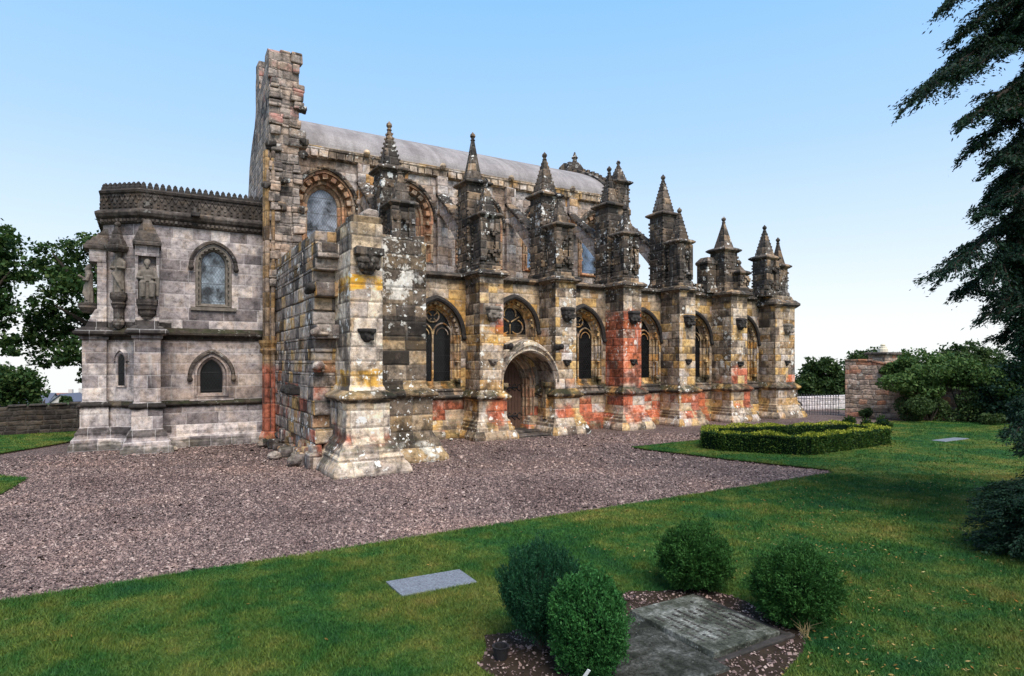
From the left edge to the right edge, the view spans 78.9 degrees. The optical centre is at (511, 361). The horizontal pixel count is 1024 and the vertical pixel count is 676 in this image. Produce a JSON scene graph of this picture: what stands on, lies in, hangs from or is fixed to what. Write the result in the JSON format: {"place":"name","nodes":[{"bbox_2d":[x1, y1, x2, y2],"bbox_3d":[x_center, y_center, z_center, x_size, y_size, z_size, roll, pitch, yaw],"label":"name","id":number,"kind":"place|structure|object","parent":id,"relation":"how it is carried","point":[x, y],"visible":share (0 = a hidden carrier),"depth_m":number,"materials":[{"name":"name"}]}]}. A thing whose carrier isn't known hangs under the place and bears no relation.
{"place":"outdoors","nodes":[
{"label":"outdoors","id":0,"kind":"place"},
{"bbox_2d":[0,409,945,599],"bbox_3d":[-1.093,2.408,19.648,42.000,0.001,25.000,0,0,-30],"label":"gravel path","id":1,"kind":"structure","parent":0,"point":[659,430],"depth_m":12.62,"materials":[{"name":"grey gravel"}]},
{"bbox_2d":[0,442,69,454],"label":"lawn edge","id":2,"kind":"object","parent":1,"relation":"on","point":[34,448],"visible":0.19,"depth_m":17.17,"materials":[{"name":"plant"}]},
{"bbox_2d":[0,431,74,453],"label":"lawn","id":3,"kind":"structure","parent":2,"relation":"on","point":[35,437],"depth_m":18.88,"materials":[{"name":"green plant"}]},
{"bbox_2d":[67,181,262,455],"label":"baptistery","id":4,"kind":"structure","parent":1,"relation":"on","point":[177,362],"depth_m":17.55,"materials":[{"name":"stone"}]},
{"bbox_2d":[78,264,94,302],"bbox_3d":[-11.778,-2.167,17.255,0.432,1.095,0.303,0,0,26],"label":"statue","id":5,"kind":"object","parent":4,"relation":"on","point":[88,292],"visible":0.98,"depth_m":17.17,"materials":[{"name":"stone"}]},
{"bbox_2d":[110,252,125,292],"bbox_3d":[-10.853,-2.488,17.137,0.394,1.176,0.352,0,0,-30],"label":"statue","id":6,"kind":"object","parent":4,"relation":"on","point":[118,265],"visible":0.96,"depth_m":17.08,"materials":[{"name":"stone"}]},
{"bbox_2d":[114,348,129,386],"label":"window","id":7,"kind":"structure","parent":4,"relation":"in","point":[121,357],"depth_m":17.26,"materials":[{"name":"stone"}]},
{"bbox_2d":[136,259,159,299],"bbox_3d":[-9.718,-2.205,16.620,0.547,1.104,0.511,0,0,-30],"label":"statue","id":8,"kind":"object","parent":4,"relation":"on","point":[148,285],"visible":0.93,"depth_m":16.51,"materials":[{"name":"stone"}]},
{"bbox_2d":[187,349,235,400],"bbox_3d":[-8.727,0.375,18.097,1.300,1.490,0.350,0,0,-30],"label":"window","id":9,"kind":"structure","parent":4,"relation":"in","point":[211,374],"depth_m":18.17,"materials":[{"name":"stone"}]},
{"bbox_2d":[188,240,238,311],"bbox_3d":[-8.684,-2.505,18.122,1.340,2.050,0.350,0,0,-30],"label":"window","id":10,"kind":"structure","parent":4,"relation":"in","point":[213,266],"depth_m":18.21,"materials":[{"name":"glass"}]},
{"bbox_2d":[257,438,267,447],"bbox_3d":[-7.004,2.302,17.581,0.361,0.301,0.398,0,0,44],"label":"fallen stone","id":11,"kind":"object","parent":1,"relation":"on","point":[261,442],"visible":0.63,"depth_m":17.44,"materials":[{"name":"beige stone"}]},
{"bbox_2d":[267,451,281,459],"bbox_3d":[-5.857,2.315,15.336,0.323,0.257,0.314,0,0,39],"label":"fallen stone","id":12,"kind":"object","parent":1,"relation":"on","point":[274,455],"visible":0.88,"depth_m":15.24,"materials":[{"name":"beige stone"}]},
{"bbox_2d":[287,454,301,466],"bbox_3d":[-4.999,2.293,14.403,0.407,0.332,0.433,0,0,-2],"label":"fallen stone","id":13,"kind":"object","parent":1,"relation":"on","point":[293,460],"visible":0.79,"depth_m":14.24,"materials":[{"name":"grey stone"}]},
{"bbox_2d":[798,394,839,414],"bbox_3d":[13.352,1.950,28.326,2.952,1.000,0.045,0,0,8],"label":"iron railing","id":14,"kind":"object","parent":1,"relation":"on","point":[817,398],"visible":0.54,"depth_m":28.22,"materials":[{"name":"grey metal"}]},
{"bbox_2d":[858,408,872,417],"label":"bush","id":15,"kind":"object","parent":1,"relation":"on","point":[866,412],"visible":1,"depth_m":26.47,"materials":[{"name":"green plant"}]},
{"bbox_2d":[0,420,1023,675],"bbox_3d":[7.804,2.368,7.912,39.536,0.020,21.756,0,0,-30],"label":"lawn","id":16,"kind":"structure","parent":0,"point":[894,471],"depth_m":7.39,"materials":[{"name":"green plant"}]},
{"bbox_2d":[386,569,476,596],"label":"grave slab","id":17,"kind":"structure","parent":16,"relation":"on","point":[417,584],"depth_m":6.62,"materials":[{"name":"grey stone"}]},
{"bbox_2d":[4,452,1022,675],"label":"leaf litter","id":18,"kind":"object","parent":16,"relation":"on","point":[851,582],"visible":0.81,"depth_m":6.71,"materials":[{"name":"plant"}]},
{"bbox_2d":[478,589,804,675],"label":"grave bed","id":19,"kind":"object","parent":16,"relation":"on","point":[546,669],"visible":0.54,"depth_m":5.02,"materials":[{"name":"soil"}]},
{"bbox_2d":[492,642,509,660],"bbox_3d":[-0.089,2.300,4.933,0.140,0.100,0.140,0,0,-30],"label":"flower pot","id":20,"kind":"object","parent":19,"relation":"on","point":[500,650],"visible":1,"depth_m":4.90,"materials":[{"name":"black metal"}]},
{"bbox_2d":[493,531,588,649],"bbox_3d":[0.231,1.940,5.114,0.804,1.061,0.781,0,0,-30],"label":"yew bush","id":21,"kind":"object","parent":19,"relation":"on","point":[528,579],"visible":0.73,"depth_m":4.96,"materials":[{"name":"green plant"}]},
{"bbox_2d":[545,559,639,675],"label":"cypress bush","id":22,"kind":"object","parent":19,"relation":"on","point":[588,622],"visible":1,"depth_m":4.54,"materials":[{"name":"green plant"}]},
{"bbox_2d":[477,588,804,675],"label":"bed stones","id":23,"kind":"object","parent":19,"relation":"on","point":[641,602],"visible":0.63,"depth_m":5.07,"materials":[{"name":"gravel"}]},
{"bbox_2d":[605,615,729,675],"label":"grave slab","id":24,"kind":"structure","parent":19,"relation":"on","point":[652,651],"depth_m":4.88,"materials":[{"name":"grey stone"}]},
{"bbox_2d":[652,512,737,591],"bbox_3d":[1.905,2.015,6.456,0.874,0.911,0.867,0,0,-30],"label":"spruce bush","id":25,"kind":"object","parent":19,"relation":"on","point":[695,555],"visible":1,"depth_m":6.27,"materials":[{"name":"green plant"}]},
{"bbox_2d":[629,594,779,658],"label":"grave slab","id":26,"kind":"structure","parent":19,"relation":"on","point":[706,627],"depth_m":5.43,"materials":[{"name":"grey stone"}]},
{"bbox_2d":[697,594,794,661],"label":"stone kerb","id":27,"kind":"structure","parent":19,"relation":"on","point":[783,636],"depth_m":5.18,"materials":[{"name":"grey stone"}]},
{"bbox_2d":[790,612,818,639],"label":"dry grass","id":28,"kind":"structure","parent":19,"relation":"on","point":[803,633],"depth_m":5.31,"materials":[{"name":"plant"}]},
{"bbox_2d":[631,447,825,469],"bbox_3d":[7.804,2.405,7.913,39.556,0.050,21.776,0,0,-30],"label":"lawn edge","id":29,"kind":"object","parent":16,"relation":"attached to","point":[732,460],"visible":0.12,"depth_m":15.04,"materials":[{"name":"plant"}]},
{"bbox_2d":[699,420,891,455],"bbox_3d":[8.053,2.090,17.641,5.765,0.660,3.068,0,0,-30],"label":"box hedge","id":30,"kind":"object","parent":16,"relation":"on","point":[807,438],"visible":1,"depth_m":16.55,"materials":[{"name":"green plant"}]},
{"bbox_2d":[742,537,851,629],"bbox_3d":[2.575,2.029,5.635,0.906,0.884,0.931,0,0,-30],"label":"spruce bush","id":31,"kind":"object","parent":16,"relation":"on","point":[801,582],"visible":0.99,"depth_m":5.44,"materials":[{"name":"green plant"}]},
{"bbox_2d":[843,415,857,422],"bbox_3d":[12.093,2.178,22.287,0.496,0.563,0.491,0,0,-30],"label":"box ball","id":32,"kind":"object","parent":16,"relation":"on","point":[851,419],"visible":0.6,"depth_m":22.19,"materials":[{"name":"green plant"}]},
{"bbox_2d":[859,417,872,424],"bbox_3d":[12.505,2.205,22.001,0.388,0.509,0.404,0,0,-30],"label":"box ball","id":33,"kind":"object","parent":16,"relation":"on","point":[864,421],"visible":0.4,"depth_m":21.93,"materials":[{"name":"green plant"}]},
{"bbox_2d":[874,414,893,429],"bbox_3d":[12.281,2.101,20.590,0.604,0.717,0.629,0,0,-30],"label":"box ball","id":34,"kind":"object","parent":16,"relation":"on","point":[882,421],"visible":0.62,"depth_m":20.48,"materials":[{"name":"green plant"}]},
{"bbox_2d":[892,394,951,420],"bbox_3d":[16.448,1.857,24.554,2.107,1.223,2.290,0,0,12],"label":"bush","id":35,"kind":"object","parent":16,"relation":"on","point":[917,405],"visible":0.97,"depth_m":24.65,"materials":[{"name":"green plant"}]},
{"bbox_2d":[932,437,968,441],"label":"grave slab","id":36,"kind":"structure","parent":16,"relation":"on","point":[949,439],"depth_m":18.82,"materials":[{"name":"grey stone"}]},
{"bbox_2d":[887,0,1023,480],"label":"cypress tree","id":37,"kind":"object","parent":16,"relation":"on","point":[1002,38],"visible":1,"depth_m":8.66,"materials":[{"name":"green plant"}]},
{"bbox_2d":[929,388,1007,423],"bbox_3d":[18.118,1.743,24.517,2.686,1.462,1.614,0,0,2],"label":"bush","id":38,"kind":"object","parent":16,"relation":"on","point":[967,406],"visible":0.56,"depth_m":24.41,"materials":[{"name":"green plant"}]},
{"bbox_2d":[959,477,1023,561],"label":"conifer bush","id":39,"kind":"object","parent":16,"relation":"on","point":[1007,498],"visible":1,"depth_m":7.57,"materials":[{"name":"green plant"}]},
{"bbox_2d":[978,413,1005,424],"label":"bush","id":40,"kind":"object","parent":16,"relation":"on","point":[988,419],"visible":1,"depth_m":23.20,"materials":[{"name":"green plant"}]},
{"bbox_2d":[970,349,1023,422],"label":"broadleaf tree","id":41,"kind":"object","parent":16,"relation":"on","point":[1009,367],"visible":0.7,"depth_m":23.71,"materials":[{"name":"green plant"}]},
{"bbox_2d":[0,0,1023,392],"label":"sky","id":42,"kind":"structure","parent":0,"point":[753,114],"materials":[{"name":"blue"}]},
{"bbox_2d":[864,344,901,362],"bbox_3d":[20.256,1.210,34.000,1.560,4.380,1.200,0,0,-30],"label":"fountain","id":43,"kind":"object","parent":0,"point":[882,354],"visible":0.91,"depth_m":33.67,"materials":[{"name":"stone"}]},
{"bbox_3d":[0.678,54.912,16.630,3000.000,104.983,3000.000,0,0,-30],"label":"ground","id":44,"kind":"structure","parent":0,"visible":0},
{"bbox_2d":[0,218,46,356],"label":"broadleaf tree","id":45,"kind":"object","parent":44,"relation":"on","point":[8,241],"visible":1,"depth_m":27.15,"materials":[{"name":"green plant"}]},
{"bbox_2d":[0,361,50,406],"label":"broadleaf tree","id":46,"kind":"object","parent":44,"relation":"on","point":[20,385],"visible":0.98,"depth_m":24.59,"materials":[{"name":"green plant"}]},
{"bbox_2d":[28,396,44,403],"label":"broadleaf tree","id":47,"kind":"object","parent":44,"relation":"on","point":[37,401],"visible":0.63,"depth_m":59.80,"materials":[{"name":"green plant"}]},
{"bbox_2d":[0,401,81,434],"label":"garden wall","id":48,"kind":"structure","parent":44,"relation":"on","point":[36,418],"depth_m":20.56,"materials":[{"name":"stone"}]},
{"bbox_2d":[27,389,57,403],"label":"distant house","id":49,"kind":"structure","parent":44,"relation":"on","point":[51,396],"depth_m":149.44,"materials":[{"name":"blue stone"}]},
{"bbox_2d":[0,219,100,383],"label":"broadleaf tree","id":50,"kind":"object","parent":44,"relation":"on","point":[64,281],"visible":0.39,"depth_m":29.65,"materials":[{"name":"green plant"}]},
{"bbox_2d":[48,388,81,402],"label":"distant house","id":51,"kind":"structure","parent":44,"relation":"on","point":[76,396],"depth_m":143.26,"materials":[{"name":"blue stone"}]},
{"bbox_2d":[56,389,73,394],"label":"distant house","id":52,"kind":"structure","parent":44,"relation":"on","point":[70,390],"depth_m":165.37,"materials":[{"name":"paint"}]},
{"bbox_2d":[59,395,72,402],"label":"broadleaf tree","id":53,"kind":"object","parent":44,"relation":"on","point":[65,398],"visible":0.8,"depth_m":89.51,"materials":[{"name":"green plant"}]},
{"bbox_2d":[248,48,806,479],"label":"stone chapel","id":54,"kind":"structure","parent":44,"relation":"on","point":[421,301],"depth_m":20.52,"materials":[{"name":"beige stone"}]},
{"bbox_2d":[299,165,357,240],"bbox_3d":[-6.136,-4.935,20.339,2.240,2.870,0.625,0,0,-30],"label":"clerestory window","id":55,"kind":"structure","parent":54,"relation":"in","point":[329,198],"depth_m":20.51,"materials":[{"name":"grey glass"}]},
{"bbox_2d":[405,178,436,262],"bbox_3d":[-3.721,-4.935,21.756,2.240,2.870,0.625,0,0,-30],"label":"clerestory window","id":56,"kind":"structure","parent":54,"relation":"in","point":[425,212],"depth_m":22.05,"materials":[{"name":"beige stone"}]},
{"bbox_2d":[426,295,466,391],"bbox_3d":[-2.417,-0.575,19.573,2.060,3.050,0.509,0,0,-30],"label":"window","id":57,"kind":"structure","parent":54,"relation":"in","point":[445,326],"depth_m":19.87,"materials":[{"name":"stone"}]},
{"bbox_2d":[455,196,505,268],"bbox_3d":[-1.288,-4.935,23.183,2.240,2.870,0.625,0,0,-30],"label":"clerestory window","id":58,"kind":"structure","parent":54,"relation":"in","point":[498,209],"depth_m":23.37,"materials":[{"name":"orange stone"}]},
{"bbox_2d":[503,354,535,427],"bbox_3d":[0.043,1.000,20.993,1.600,2.800,0.550,0,0,-30],"label":"doorway","id":59,"kind":"structure","parent":54,"relation":"in","point":[519,375],"depth_m":21.23,"materials":[{"name":"brown wood"}]},
{"bbox_2d":[503,294,540,342],"bbox_3d":[0.032,-1.450,21.011,2.060,1.660,0.509,0,0,-30],"label":"window","id":60,"kind":"structure","parent":54,"relation":"in","point":[520,319],"depth_m":21.27,"materials":[{"name":"stone"}]},
{"bbox_2d":[522,207,529,271],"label":"clerestory window","id":61,"kind":"structure","parent":54,"relation":"in","point":[525,252],"depth_m":24.04,"materials":[{"name":"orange stone"}]},
{"bbox_2d":[578,210,594,276],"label":"clerestory window","id":62,"kind":"structure","parent":54,"relation":"in","point":[586,261],"depth_m":25.99,"materials":[{"name":"glass"}]},
{"bbox_2d":[576,303,606,387],"bbox_3d":[2.499,-0.575,22.458,2.060,3.050,0.509,0,0,-30],"label":"window","id":63,"kind":"structure","parent":54,"relation":"in","point":[590,327],"depth_m":22.79,"materials":[{"name":"stone"}]},
{"bbox_2d":[641,307,662,386],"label":"window","id":64,"kind":"structure","parent":54,"relation":"in","point":[651,330],"depth_m":24.27,"materials":[{"name":"stone"}]},
{"bbox_2d":[695,310,713,384],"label":"window","id":65,"kind":"structure","parent":54,"relation":"in","point":[703,331],"depth_m":25.71,"materials":[{"name":"stone"}]},
{"bbox_2d":[747,314,760,383],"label":"window","id":66,"kind":"structure","parent":54,"relation":"in","point":[753,335],"depth_m":27.18,"materials":[{"name":"stone"}]},
{"bbox_2d":[795,356,844,395],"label":"broadleaf tree","id":67,"kind":"object","parent":44,"relation":"on","point":[823,375],"visible":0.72,"depth_m":43.31,"materials":[{"name":"green plant"}]},
{"bbox_2d":[798,395,844,409],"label":"pale wall","id":68,"kind":"structure","parent":44,"relation":"on","point":[841,401],"depth_m":31.55,"materials":[{"name":"stone"}]},
{"bbox_2d":[839,346,919,368],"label":"broadleaf tree","id":69,"kind":"object","parent":44,"relation":"on","point":[857,354],"visible":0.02,"depth_m":57.90,"materials":[{"name":"green plant"}]},
{"bbox_2d":[845,359,972,420],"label":"rubble wall","id":70,"kind":"structure","parent":44,"relation":"on","point":[862,389],"depth_m":27.01,"materials":[{"name":"stone"}]},
{"bbox_2d":[878,356,916,374],"bbox_3d":[16.563,1.103,26.568,1.430,2.704,1.425,0,0,-30],"label":"creeper","id":71,"kind":"object","parent":70,"relation":"attached to","point":[899,364],"visible":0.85,"depth_m":26.25,"materials":[{"name":"green plant"}]},
{"bbox_2d":[875,363,964,419],"bbox_3d":[16.909,1.252,25.452,3.825,2.425,2.646,0,0,-30],"label":"creeper","id":72,"kind":"object","parent":70,"relation":"attached to","point":[928,380],"visible":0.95,"depth_m":24.81,"materials":[{"name":"green plant"}]},
{"bbox_2d":[941,357,1023,419],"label":"creeper","id":73,"kind":"object","parent":70,"relation":"attached to","point":[974,373],"visible":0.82,"depth_m":24.35,"materials":[{"name":"green plant"}]},
{"bbox_2d":[897,347,972,389],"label":"broadleaf tree","id":74,"kind":"object","parent":44,"relation":"on","point":[933,357],"visible":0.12,"depth_m":45.40,"materials":[{"name":"green plant"}]},
{"bbox_2d":[935,338,1010,390],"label":"broadleaf tree","id":75,"kind":"object","parent":44,"relation":"on","point":[977,353],"visible":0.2,"depth_m":51.03,"materials":[{"name":"green plant"}]},
{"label":"lawn edge","id":76,"kind":"structure","parent":0,"visible":0},
{"bbox_2d":[0,476,20,490],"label":"lawn","id":77,"kind":"structure","parent":76,"relation":"on","point":[8,483],"depth_m":12.16,"materials":[{"name":"green plant"}]}
]}

